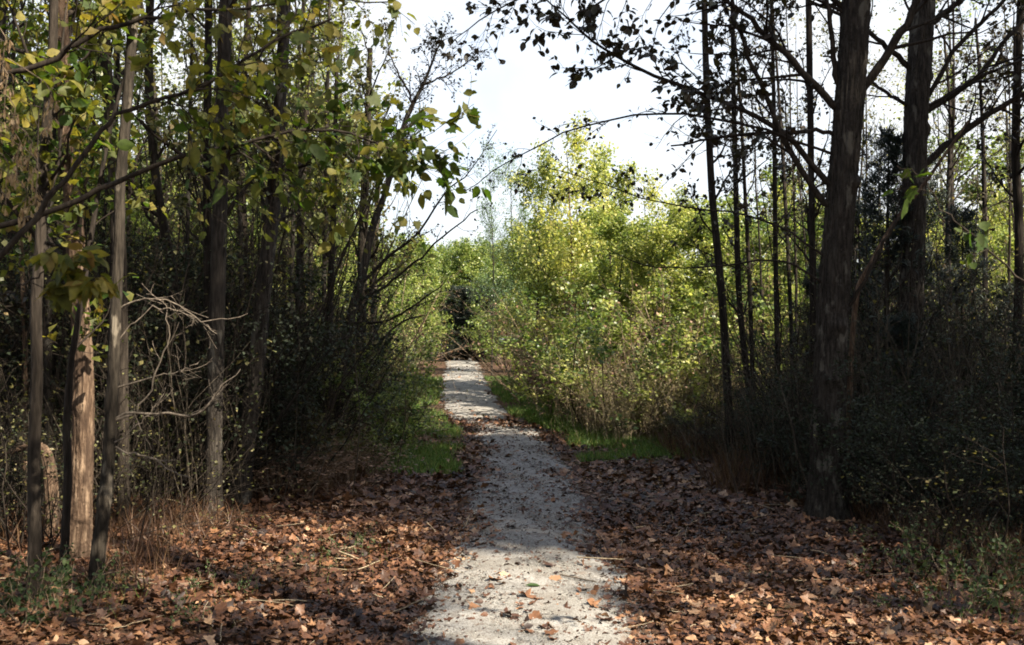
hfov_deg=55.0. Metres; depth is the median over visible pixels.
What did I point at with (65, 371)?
bare canes
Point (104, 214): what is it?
slim pole tree
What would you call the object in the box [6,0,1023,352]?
sky
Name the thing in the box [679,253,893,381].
green shrub
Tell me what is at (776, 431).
dark shrub
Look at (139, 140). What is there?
slim pole tree
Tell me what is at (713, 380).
tall canes
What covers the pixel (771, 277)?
yellow shrub
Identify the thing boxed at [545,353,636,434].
tall canes
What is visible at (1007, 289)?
cedar tree
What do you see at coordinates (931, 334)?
bare canes
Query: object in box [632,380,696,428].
tall canes
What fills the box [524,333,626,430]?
tall canes
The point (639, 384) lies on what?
tall canes
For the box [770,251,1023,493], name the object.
bare canes
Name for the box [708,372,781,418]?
tall weeds
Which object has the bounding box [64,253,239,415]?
dark shrub
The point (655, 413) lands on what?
tall canes
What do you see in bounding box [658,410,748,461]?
twiggy brush
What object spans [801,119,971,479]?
cedar tree
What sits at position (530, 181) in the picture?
yellow tree
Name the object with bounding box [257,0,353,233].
woodland tree
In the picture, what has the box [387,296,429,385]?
leafy tree
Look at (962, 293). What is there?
tall tangle
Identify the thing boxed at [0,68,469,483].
tall tangle
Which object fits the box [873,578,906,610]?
leafy sprout
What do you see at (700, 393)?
tall canes
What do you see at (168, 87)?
woodland tree
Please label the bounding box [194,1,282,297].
slim pole tree
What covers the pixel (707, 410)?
dark shrub
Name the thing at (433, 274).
leafy tree
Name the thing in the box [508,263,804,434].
twiggy brush
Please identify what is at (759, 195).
distant tree
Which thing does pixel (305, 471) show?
tall weeds
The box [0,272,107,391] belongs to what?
dark shrub
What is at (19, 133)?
slim pole tree
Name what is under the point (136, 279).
dark shrub
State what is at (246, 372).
bare canes
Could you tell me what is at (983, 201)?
slim sapling
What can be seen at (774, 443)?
dark shrub
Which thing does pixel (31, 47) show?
slim pole tree
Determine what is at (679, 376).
tall canes
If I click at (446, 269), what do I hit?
distant tree
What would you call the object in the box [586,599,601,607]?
fallen leaf
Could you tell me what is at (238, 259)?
tall tangle
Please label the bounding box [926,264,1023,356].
bare canes
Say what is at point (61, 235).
tall tangle
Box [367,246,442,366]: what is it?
leafy tree
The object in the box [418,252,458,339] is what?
leafy tree
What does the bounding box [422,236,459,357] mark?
distant tree
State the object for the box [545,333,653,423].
yellow shrub
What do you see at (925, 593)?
leafy sprout
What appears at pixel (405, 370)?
twiggy brush
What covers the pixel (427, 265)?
leafy tree
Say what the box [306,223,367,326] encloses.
leafy tree
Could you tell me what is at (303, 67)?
young maple
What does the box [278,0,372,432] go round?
woodland tree
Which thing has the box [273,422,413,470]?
tall weeds
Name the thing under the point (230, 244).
tall tangle
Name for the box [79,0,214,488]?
woodland tree
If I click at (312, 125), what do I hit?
slim pole tree
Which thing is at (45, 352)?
twiggy brush
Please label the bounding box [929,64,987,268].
bare tree
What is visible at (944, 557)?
leafy sprout
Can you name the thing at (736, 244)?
slim sapling
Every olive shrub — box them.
[204,286,333,454]
[294,276,446,434]
[340,300,416,379]
[361,341,448,434]
[366,338,421,430]
[499,311,567,395]
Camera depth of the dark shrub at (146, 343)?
11.44 m
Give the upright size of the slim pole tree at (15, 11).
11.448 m
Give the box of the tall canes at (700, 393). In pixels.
[662,367,719,431]
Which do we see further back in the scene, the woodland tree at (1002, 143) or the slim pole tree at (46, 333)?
the woodland tree at (1002, 143)
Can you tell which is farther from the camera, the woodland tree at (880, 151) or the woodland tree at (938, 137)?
the woodland tree at (880, 151)
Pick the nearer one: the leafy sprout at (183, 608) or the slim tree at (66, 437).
the leafy sprout at (183, 608)
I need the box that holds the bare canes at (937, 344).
[795,309,1011,406]
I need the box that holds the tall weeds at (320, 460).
[253,431,417,492]
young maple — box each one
[0,0,345,260]
[0,0,419,85]
[0,5,491,257]
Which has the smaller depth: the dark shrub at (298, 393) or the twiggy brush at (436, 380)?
the dark shrub at (298, 393)
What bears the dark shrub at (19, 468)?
on the ground at (439, 367)
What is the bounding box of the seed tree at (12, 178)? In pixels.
[0,28,58,241]
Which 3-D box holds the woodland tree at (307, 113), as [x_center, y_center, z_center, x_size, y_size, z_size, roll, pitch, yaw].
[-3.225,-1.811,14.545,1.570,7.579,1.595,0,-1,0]
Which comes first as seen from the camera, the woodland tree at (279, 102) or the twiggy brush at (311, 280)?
the woodland tree at (279, 102)
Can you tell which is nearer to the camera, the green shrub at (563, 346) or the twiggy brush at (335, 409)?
the twiggy brush at (335, 409)
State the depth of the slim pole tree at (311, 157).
17.19 m
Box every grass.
[0,368,1023,590]
[0,375,1023,634]
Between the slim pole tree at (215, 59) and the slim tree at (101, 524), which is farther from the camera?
the slim pole tree at (215, 59)
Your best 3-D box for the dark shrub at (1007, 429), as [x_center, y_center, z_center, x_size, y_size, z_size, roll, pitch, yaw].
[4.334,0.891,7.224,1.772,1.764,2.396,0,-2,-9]
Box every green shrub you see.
[270,312,415,421]
[274,342,418,468]
[277,284,405,360]
[287,265,427,369]
[303,345,436,459]
[317,321,447,428]
[381,303,443,323]
[383,296,413,367]
[466,288,558,371]
[469,306,562,370]
[470,299,510,365]
[500,283,711,432]
[504,272,691,421]
[588,288,809,421]
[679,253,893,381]
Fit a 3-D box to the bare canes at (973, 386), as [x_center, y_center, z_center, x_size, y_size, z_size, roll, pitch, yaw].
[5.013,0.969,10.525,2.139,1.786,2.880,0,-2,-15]
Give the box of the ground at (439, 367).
[1,353,1023,644]
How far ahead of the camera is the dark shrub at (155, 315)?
9.82 m
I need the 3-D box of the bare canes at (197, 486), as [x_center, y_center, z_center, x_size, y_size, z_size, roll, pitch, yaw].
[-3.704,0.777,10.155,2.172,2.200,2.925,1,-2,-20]
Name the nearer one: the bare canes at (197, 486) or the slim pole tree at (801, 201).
the bare canes at (197, 486)
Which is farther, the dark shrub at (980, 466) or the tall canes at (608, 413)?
the tall canes at (608, 413)
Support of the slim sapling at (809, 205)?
on the ground at (439, 367)
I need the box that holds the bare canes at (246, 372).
[59,281,419,489]
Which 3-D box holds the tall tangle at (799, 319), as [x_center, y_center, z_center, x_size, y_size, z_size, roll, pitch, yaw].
[3.615,0.074,11.705,5.039,3.639,4.919,-1,-2,32]
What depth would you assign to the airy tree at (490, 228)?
34.20 m
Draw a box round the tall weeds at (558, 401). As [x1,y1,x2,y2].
[533,371,590,416]
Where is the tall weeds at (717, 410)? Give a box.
[693,389,745,434]
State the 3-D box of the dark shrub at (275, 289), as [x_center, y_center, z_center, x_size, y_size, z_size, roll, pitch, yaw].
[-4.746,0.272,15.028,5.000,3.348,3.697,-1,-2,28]
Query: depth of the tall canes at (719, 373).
16.29 m
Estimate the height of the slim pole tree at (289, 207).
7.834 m
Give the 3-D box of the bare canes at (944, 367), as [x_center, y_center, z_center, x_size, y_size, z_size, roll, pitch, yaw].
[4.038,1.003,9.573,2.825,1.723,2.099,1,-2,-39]
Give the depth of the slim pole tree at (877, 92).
21.89 m
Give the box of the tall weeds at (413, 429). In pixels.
[366,403,442,442]
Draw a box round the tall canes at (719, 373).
[690,350,744,414]
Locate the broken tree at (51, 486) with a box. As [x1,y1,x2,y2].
[0,432,59,536]
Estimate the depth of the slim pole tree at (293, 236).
13.67 m
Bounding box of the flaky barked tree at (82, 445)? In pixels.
[0,0,118,561]
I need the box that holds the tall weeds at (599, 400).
[563,378,621,428]
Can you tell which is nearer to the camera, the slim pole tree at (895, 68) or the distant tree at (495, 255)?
the slim pole tree at (895, 68)
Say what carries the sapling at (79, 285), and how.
on the ground at (439, 367)
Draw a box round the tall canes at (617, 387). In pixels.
[580,333,692,438]
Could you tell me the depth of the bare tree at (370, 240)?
13.02 m
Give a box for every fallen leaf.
[500,607,521,616]
[525,583,550,586]
[543,560,561,567]
[549,575,561,580]
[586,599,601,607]
[595,615,613,619]
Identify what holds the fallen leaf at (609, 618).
on the path
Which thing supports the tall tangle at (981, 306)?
on the ground at (439, 367)
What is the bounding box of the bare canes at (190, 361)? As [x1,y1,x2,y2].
[142,301,352,464]
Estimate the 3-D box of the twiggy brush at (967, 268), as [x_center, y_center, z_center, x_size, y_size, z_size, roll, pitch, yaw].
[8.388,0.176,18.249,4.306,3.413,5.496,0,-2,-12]
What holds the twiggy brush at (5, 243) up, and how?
on the ground at (439, 367)
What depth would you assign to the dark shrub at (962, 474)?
7.59 m
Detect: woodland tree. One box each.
[0,0,47,235]
[27,11,178,270]
[35,0,213,288]
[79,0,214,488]
[98,25,180,214]
[130,0,293,514]
[133,2,270,249]
[135,0,264,227]
[154,61,202,163]
[156,0,288,446]
[164,0,275,337]
[227,0,339,507]
[245,0,401,256]
[245,77,328,286]
[250,5,345,332]
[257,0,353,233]
[277,60,369,281]
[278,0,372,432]
[306,8,396,262]
[333,11,411,384]
[338,81,421,392]
[863,116,902,224]
[879,79,964,250]
[887,0,1023,271]
[896,58,974,259]
[960,114,1023,273]
[968,47,1023,271]
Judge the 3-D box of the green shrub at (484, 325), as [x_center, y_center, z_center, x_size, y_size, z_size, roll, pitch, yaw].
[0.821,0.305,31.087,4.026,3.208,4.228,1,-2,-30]
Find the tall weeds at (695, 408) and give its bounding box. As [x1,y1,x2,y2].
[666,383,724,433]
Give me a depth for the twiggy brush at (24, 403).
8.61 m
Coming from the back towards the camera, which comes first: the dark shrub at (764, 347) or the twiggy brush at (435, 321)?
the twiggy brush at (435, 321)
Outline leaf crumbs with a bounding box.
[401,368,653,644]
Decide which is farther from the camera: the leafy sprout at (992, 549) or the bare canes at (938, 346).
the bare canes at (938, 346)
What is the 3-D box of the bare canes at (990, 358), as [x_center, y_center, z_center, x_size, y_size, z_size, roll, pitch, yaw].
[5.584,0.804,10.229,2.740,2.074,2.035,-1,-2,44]
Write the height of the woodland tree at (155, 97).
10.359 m
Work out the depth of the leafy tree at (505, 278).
45.76 m
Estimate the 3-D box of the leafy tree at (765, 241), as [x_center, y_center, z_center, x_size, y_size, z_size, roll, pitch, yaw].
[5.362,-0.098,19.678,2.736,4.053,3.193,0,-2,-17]
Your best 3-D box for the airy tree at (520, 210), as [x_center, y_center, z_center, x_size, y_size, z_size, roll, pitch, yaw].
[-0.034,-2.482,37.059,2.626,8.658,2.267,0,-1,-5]
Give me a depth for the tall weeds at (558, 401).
20.01 m
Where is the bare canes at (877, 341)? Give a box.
[631,234,1023,514]
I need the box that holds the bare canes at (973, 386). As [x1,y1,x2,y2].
[858,334,1023,485]
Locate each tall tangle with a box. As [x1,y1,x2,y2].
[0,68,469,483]
[0,125,300,495]
[0,152,323,478]
[0,171,418,392]
[0,175,234,494]
[0,204,191,485]
[1,96,199,312]
[1,158,149,326]
[5,115,345,378]
[8,180,467,504]
[26,140,231,286]
[54,166,197,311]
[61,219,317,394]
[95,156,358,304]
[126,193,278,303]
[134,206,343,322]
[164,159,465,383]
[170,202,342,317]
[171,110,444,430]
[227,233,450,404]
[627,174,1021,464]
[706,202,965,406]
[729,189,1001,444]
[749,204,1012,384]
[784,161,1023,464]
[881,243,1023,351]
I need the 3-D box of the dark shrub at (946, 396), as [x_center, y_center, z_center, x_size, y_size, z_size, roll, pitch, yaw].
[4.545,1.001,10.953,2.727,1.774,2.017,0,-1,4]
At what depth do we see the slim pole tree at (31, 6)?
9.11 m
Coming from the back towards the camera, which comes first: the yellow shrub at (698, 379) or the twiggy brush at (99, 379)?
the yellow shrub at (698, 379)
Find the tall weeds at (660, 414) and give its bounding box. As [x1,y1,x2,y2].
[628,379,711,438]
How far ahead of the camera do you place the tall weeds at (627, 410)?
16.91 m
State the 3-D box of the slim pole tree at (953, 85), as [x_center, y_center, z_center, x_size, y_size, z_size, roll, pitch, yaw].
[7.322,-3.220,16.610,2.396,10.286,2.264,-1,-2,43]
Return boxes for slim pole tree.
[0,0,48,94]
[0,0,48,339]
[0,0,59,209]
[0,0,176,503]
[0,42,56,200]
[0,82,34,139]
[1,7,36,269]
[6,0,44,245]
[9,0,101,424]
[10,0,56,201]
[12,0,182,503]
[23,0,161,302]
[89,27,162,271]
[96,4,198,289]
[113,26,192,255]
[142,12,216,264]
[143,0,272,472]
[145,2,202,231]
[153,17,274,313]
[162,5,251,254]
[169,0,258,301]
[169,50,215,236]
[174,0,264,251]
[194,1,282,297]
[198,0,344,442]
[238,2,324,344]
[246,1,356,301]
[256,0,360,355]
[268,0,344,315]
[269,74,305,299]
[288,2,348,308]
[294,0,409,354]
[295,5,343,293]
[304,0,387,262]
[312,17,372,271]
[315,73,368,282]
[718,35,801,369]
[755,10,830,365]
[763,23,826,301]
[782,109,820,258]
[795,0,901,271]
[814,0,906,263]
[859,1,928,214]
[859,5,899,259]
[926,53,968,293]
[927,0,1022,302]
[954,75,1007,292]
[966,31,1023,255]
[972,38,1023,291]
[973,0,1023,303]
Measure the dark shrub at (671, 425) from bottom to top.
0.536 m
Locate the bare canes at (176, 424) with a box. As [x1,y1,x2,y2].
[0,305,248,515]
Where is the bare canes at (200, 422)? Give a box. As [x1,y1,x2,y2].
[42,267,397,510]
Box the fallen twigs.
[0,448,1023,644]
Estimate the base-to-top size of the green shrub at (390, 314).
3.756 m
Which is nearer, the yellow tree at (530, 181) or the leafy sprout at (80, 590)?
the leafy sprout at (80, 590)
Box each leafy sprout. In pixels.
[0,541,84,603]
[0,547,72,613]
[0,565,107,635]
[11,555,124,621]
[84,550,130,598]
[162,588,208,629]
[186,559,216,591]
[226,562,258,593]
[289,547,313,565]
[318,524,375,559]
[320,557,338,574]
[347,522,376,540]
[744,563,770,579]
[846,546,880,577]
[849,524,881,541]
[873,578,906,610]
[880,543,943,581]
[888,521,1016,584]
[890,495,951,553]
[906,577,990,623]
[919,538,1023,600]
[953,534,1023,613]
[962,528,1023,580]
[969,519,1019,557]
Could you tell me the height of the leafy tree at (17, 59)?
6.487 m
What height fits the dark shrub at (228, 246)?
3.425 m
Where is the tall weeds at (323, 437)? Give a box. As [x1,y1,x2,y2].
[256,407,393,483]
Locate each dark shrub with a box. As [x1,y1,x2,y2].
[0,212,227,490]
[0,219,346,490]
[0,225,138,326]
[0,225,200,470]
[0,255,386,499]
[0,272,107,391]
[0,283,156,490]
[0,369,145,517]
[0,415,63,530]
[1,306,188,451]
[3,200,321,456]
[4,237,203,343]
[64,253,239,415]
[128,230,407,472]
[130,219,321,324]
[132,248,371,480]
[167,242,321,332]
[175,296,411,495]
[301,325,383,431]
[310,296,374,381]
[636,418,737,444]
[642,413,712,435]
[665,407,773,452]
[682,334,889,475]
[708,378,882,479]
[734,349,923,502]
[737,334,848,394]
[750,400,973,511]
[751,286,974,385]
[756,357,796,430]
[757,343,999,526]
[770,337,997,488]
[787,302,942,424]
[795,339,1023,482]
[797,338,1023,535]
[825,372,1023,548]
[856,407,1023,536]
[884,414,1023,523]
[914,318,1023,476]
[924,274,1003,332]
[944,275,1023,475]
[947,391,1023,531]
[997,318,1023,414]
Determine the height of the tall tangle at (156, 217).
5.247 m
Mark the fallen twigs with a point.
(461, 572)
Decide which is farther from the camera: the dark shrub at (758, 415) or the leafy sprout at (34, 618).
the dark shrub at (758, 415)
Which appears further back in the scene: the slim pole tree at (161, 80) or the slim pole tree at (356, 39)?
the slim pole tree at (161, 80)
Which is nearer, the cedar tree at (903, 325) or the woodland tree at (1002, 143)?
the cedar tree at (903, 325)
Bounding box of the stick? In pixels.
[559,574,595,581]
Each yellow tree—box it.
[491,138,566,390]
[493,110,625,374]
[522,158,609,353]
[551,140,662,336]
[596,168,685,338]
[614,204,703,381]
[636,199,709,349]
[665,182,713,331]
[666,208,759,359]
[740,181,798,366]
[789,197,824,274]
[855,209,898,284]
[926,211,966,280]
[944,213,1003,313]
[961,183,1023,314]
[968,258,1012,347]
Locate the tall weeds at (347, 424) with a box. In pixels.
[299,398,377,449]
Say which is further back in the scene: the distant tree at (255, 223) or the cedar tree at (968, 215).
the distant tree at (255, 223)
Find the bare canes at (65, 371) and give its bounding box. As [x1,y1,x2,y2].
[0,316,157,474]
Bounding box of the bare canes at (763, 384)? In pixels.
[656,298,939,475]
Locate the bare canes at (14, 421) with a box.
[1,348,54,497]
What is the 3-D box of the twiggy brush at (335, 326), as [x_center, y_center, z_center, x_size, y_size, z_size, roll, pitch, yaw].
[-4.276,0.329,13.124,3.812,3.220,5.499,1,-2,-37]
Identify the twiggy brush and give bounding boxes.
[0,195,156,498]
[0,198,389,455]
[0,204,360,493]
[0,310,191,494]
[0,333,305,515]
[0,342,94,471]
[0,348,188,546]
[0,382,272,559]
[0,395,98,513]
[0,407,172,523]
[0,412,100,511]
[1,412,277,537]
[65,256,317,437]
[93,235,397,435]
[129,262,352,338]
[160,301,440,471]
[190,284,432,451]
[192,247,458,482]
[233,261,494,401]
[271,270,492,442]
[272,324,458,458]
[286,340,394,474]
[288,285,421,419]
[320,320,455,418]
[382,286,479,361]
[385,319,484,428]
[419,286,618,387]
[428,292,640,403]
[471,284,737,412]
[486,283,768,434]
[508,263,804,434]
[511,277,800,417]
[601,275,805,424]
[624,393,796,464]
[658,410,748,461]
[675,415,736,434]
[678,322,1006,468]
[700,369,782,429]
[813,406,1023,605]
[846,355,1023,515]
[862,243,1013,321]
[870,400,1023,534]
[885,410,1023,523]
[906,375,1023,495]
[950,286,1023,439]
[969,308,1023,410]
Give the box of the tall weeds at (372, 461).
[274,438,418,481]
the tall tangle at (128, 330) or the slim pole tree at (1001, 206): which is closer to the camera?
the tall tangle at (128, 330)
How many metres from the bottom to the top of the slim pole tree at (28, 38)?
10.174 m
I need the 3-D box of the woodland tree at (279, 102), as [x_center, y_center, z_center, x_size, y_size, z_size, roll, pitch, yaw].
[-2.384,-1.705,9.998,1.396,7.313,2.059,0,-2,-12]
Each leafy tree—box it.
[0,51,61,299]
[0,74,168,301]
[143,186,233,259]
[177,199,256,281]
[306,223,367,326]
[341,239,400,329]
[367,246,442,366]
[382,239,448,374]
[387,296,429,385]
[392,232,458,366]
[393,245,455,361]
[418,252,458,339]
[457,234,542,370]
[464,225,554,356]
[466,243,526,358]
[492,217,585,378]
[525,214,650,374]
[536,202,682,400]
[601,208,765,383]
[648,194,764,372]
[697,209,807,366]
[702,219,802,349]
[757,205,860,337]
[989,222,1013,306]
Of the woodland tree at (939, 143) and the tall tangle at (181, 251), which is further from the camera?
the woodland tree at (939, 143)
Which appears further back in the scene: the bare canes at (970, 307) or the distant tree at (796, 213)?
the distant tree at (796, 213)
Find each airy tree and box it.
[465,137,518,374]
[479,142,535,368]
[504,155,548,367]
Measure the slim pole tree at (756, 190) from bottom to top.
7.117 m
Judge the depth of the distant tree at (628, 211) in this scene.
52.58 m
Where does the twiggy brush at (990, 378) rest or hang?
on the ground at (439, 367)
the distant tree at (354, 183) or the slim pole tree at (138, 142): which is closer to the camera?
the slim pole tree at (138, 142)
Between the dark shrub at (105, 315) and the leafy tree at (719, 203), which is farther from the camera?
the leafy tree at (719, 203)
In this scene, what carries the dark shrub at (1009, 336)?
on the ground at (439, 367)
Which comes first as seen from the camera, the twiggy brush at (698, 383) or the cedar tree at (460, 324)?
the twiggy brush at (698, 383)
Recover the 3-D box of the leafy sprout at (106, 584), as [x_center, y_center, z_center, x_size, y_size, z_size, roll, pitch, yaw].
[-2.470,1.604,6.063,0.281,0.314,0.529,1,-2,-30]
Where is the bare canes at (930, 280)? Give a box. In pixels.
[710,263,1021,445]
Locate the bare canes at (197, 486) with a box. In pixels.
[25,301,265,503]
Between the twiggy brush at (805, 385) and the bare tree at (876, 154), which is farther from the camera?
the bare tree at (876, 154)
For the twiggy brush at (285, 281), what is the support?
on the ground at (439, 367)
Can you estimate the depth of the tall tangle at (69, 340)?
11.24 m
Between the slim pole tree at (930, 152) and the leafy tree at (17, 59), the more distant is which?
the slim pole tree at (930, 152)
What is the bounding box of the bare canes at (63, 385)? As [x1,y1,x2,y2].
[0,266,230,500]
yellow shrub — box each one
[495,292,713,423]
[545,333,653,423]
[575,282,797,421]
[614,332,741,437]
[652,261,994,394]
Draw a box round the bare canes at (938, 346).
[774,278,1022,485]
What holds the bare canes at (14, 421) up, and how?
on the ground at (439, 367)
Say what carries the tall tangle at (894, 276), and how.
on the ground at (439, 367)
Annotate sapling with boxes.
[0,243,129,320]
[656,0,744,458]
[670,0,781,439]
[698,7,780,400]
[730,5,819,363]
[743,0,804,425]
[774,0,872,402]
[846,120,977,496]
[881,163,1023,281]
[926,0,997,314]
[935,0,1023,339]
[966,0,1023,413]
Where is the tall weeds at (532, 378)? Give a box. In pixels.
[506,363,560,403]
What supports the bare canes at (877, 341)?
on the ground at (439, 367)
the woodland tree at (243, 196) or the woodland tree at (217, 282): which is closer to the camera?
the woodland tree at (217, 282)
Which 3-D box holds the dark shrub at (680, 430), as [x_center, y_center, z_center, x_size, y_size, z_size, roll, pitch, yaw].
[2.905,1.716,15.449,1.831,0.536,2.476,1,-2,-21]
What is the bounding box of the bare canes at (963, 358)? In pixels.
[756,263,1023,503]
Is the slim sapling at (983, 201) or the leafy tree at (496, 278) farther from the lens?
the leafy tree at (496, 278)
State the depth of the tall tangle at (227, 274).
12.14 m
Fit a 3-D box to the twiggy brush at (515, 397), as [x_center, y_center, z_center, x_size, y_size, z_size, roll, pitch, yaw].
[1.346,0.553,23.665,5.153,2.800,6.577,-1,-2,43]
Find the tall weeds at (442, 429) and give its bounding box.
[349,401,455,448]
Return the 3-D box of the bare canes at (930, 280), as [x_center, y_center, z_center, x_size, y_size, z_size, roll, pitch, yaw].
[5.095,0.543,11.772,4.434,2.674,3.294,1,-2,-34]
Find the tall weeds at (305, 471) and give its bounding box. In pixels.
[226,440,423,501]
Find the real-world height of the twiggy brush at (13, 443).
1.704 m
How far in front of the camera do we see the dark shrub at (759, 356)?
15.18 m
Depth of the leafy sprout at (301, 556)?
7.19 m
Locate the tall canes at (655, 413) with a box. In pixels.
[613,363,706,438]
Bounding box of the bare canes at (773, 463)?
[650,328,895,489]
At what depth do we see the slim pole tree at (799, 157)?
17.77 m
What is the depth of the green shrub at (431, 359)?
16.35 m
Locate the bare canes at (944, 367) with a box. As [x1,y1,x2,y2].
[788,338,1022,518]
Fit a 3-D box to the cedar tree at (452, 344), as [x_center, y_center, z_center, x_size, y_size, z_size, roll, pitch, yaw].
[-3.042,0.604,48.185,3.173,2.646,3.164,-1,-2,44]
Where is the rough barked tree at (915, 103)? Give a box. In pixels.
[812,0,1023,393]
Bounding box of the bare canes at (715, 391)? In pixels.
[656,298,871,481]
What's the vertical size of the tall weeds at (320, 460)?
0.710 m
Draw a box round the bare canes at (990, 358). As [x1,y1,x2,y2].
[932,302,1023,464]
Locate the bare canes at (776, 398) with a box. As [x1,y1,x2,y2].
[701,316,946,488]
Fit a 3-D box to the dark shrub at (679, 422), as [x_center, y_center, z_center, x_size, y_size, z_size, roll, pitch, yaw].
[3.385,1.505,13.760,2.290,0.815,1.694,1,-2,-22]
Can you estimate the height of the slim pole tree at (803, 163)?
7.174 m
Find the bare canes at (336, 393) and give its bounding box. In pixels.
[186,293,428,485]
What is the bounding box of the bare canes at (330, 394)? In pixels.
[247,326,390,470]
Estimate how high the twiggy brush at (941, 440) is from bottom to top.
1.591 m
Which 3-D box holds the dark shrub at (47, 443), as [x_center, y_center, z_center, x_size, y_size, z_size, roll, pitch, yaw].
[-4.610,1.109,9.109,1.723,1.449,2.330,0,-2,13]
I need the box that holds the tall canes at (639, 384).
[603,349,693,436]
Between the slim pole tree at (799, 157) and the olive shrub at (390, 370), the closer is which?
the olive shrub at (390, 370)
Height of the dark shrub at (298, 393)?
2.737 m
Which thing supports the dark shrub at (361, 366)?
on the ground at (439, 367)
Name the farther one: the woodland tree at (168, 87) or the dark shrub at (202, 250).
the woodland tree at (168, 87)
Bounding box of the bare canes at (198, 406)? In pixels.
[138,321,299,496]
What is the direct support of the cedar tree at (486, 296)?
on the ground at (439, 367)
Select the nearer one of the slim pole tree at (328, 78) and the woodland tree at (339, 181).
the slim pole tree at (328, 78)
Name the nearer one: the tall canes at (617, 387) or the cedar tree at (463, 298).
the tall canes at (617, 387)
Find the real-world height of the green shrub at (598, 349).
2.859 m
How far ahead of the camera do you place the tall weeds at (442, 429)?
14.45 m
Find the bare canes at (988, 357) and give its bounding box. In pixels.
[926,299,1020,486]
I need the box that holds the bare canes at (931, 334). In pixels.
[785,297,990,390]
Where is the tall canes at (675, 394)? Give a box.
[647,349,749,440]
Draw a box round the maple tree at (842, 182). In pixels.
[410,0,979,520]
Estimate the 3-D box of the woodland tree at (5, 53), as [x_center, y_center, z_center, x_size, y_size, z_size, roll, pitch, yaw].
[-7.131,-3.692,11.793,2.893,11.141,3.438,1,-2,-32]
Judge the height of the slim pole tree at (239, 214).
8.909 m
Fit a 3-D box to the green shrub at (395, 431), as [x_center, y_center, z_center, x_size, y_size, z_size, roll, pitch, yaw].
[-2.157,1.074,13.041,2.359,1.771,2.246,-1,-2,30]
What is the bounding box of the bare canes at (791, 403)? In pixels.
[700,309,927,502]
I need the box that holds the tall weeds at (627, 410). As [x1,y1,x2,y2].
[609,385,661,432]
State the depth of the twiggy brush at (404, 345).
17.00 m
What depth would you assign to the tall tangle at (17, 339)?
9.79 m
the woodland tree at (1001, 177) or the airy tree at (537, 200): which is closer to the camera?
the woodland tree at (1001, 177)
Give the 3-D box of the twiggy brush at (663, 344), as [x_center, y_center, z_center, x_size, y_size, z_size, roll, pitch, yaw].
[3.819,0.583,17.654,6.216,2.850,4.870,-1,-2,32]
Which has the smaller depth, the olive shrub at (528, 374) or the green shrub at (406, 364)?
the green shrub at (406, 364)
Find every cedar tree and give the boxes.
[429,285,471,359]
[433,308,470,360]
[438,313,486,360]
[439,284,496,359]
[441,317,473,359]
[453,307,494,360]
[456,317,502,360]
[467,286,494,359]
[765,260,819,424]
[772,192,898,400]
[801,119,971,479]
[854,310,953,486]
[878,145,989,372]
[924,203,1010,417]
[993,281,1023,387]
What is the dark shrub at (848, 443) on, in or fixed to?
on the ground at (439, 367)
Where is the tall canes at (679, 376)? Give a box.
[627,337,722,424]
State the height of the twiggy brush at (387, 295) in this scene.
3.130 m
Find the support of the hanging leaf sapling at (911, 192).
on the ground at (439, 367)
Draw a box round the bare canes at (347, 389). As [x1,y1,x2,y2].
[226,314,390,452]
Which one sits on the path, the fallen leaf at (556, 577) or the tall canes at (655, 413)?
the fallen leaf at (556, 577)
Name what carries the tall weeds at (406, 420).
on the ground at (439, 367)
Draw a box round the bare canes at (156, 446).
[29,370,230,498]
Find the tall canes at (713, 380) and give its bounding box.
[666,337,770,425]
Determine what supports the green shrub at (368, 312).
on the ground at (439, 367)
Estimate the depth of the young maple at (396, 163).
4.65 m
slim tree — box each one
[0,0,146,599]
[0,0,185,519]
[0,52,92,499]
[28,17,167,576]
[86,2,247,596]
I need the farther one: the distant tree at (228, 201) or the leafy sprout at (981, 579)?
the distant tree at (228, 201)
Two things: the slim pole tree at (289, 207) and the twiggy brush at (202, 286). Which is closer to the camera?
the twiggy brush at (202, 286)
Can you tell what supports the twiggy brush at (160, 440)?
on the ground at (439, 367)
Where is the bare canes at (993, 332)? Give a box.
[894,275,1023,477]
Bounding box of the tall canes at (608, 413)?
[587,379,653,441]
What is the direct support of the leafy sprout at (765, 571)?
on the ground at (439, 367)
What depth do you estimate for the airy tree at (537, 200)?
33.15 m
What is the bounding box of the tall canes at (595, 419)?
[557,364,630,435]
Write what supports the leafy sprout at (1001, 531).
on the ground at (439, 367)
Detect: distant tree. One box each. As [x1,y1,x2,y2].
[171,129,294,275]
[227,73,384,288]
[277,83,415,281]
[379,232,397,301]
[399,234,434,258]
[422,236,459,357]
[430,250,460,352]
[433,236,475,323]
[437,236,496,356]
[441,230,497,309]
[441,237,492,308]
[451,244,497,313]
[484,238,514,273]
[581,180,645,318]
[717,191,755,259]
[747,158,819,266]
[768,198,820,291]
[926,122,1023,268]
[926,209,960,258]
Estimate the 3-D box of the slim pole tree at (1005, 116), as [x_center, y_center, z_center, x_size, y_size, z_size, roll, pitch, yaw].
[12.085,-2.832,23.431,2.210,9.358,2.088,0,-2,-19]
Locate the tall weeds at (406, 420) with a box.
[304,406,447,454]
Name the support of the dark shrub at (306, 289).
on the ground at (439, 367)
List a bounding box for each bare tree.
[311,11,506,437]
[859,119,884,212]
[877,2,951,266]
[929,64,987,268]
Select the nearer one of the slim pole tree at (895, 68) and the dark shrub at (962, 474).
the dark shrub at (962, 474)
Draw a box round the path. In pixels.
[394,358,649,644]
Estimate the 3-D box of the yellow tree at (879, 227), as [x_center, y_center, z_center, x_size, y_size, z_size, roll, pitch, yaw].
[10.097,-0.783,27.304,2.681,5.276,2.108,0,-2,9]
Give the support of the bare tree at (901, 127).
on the ground at (439, 367)

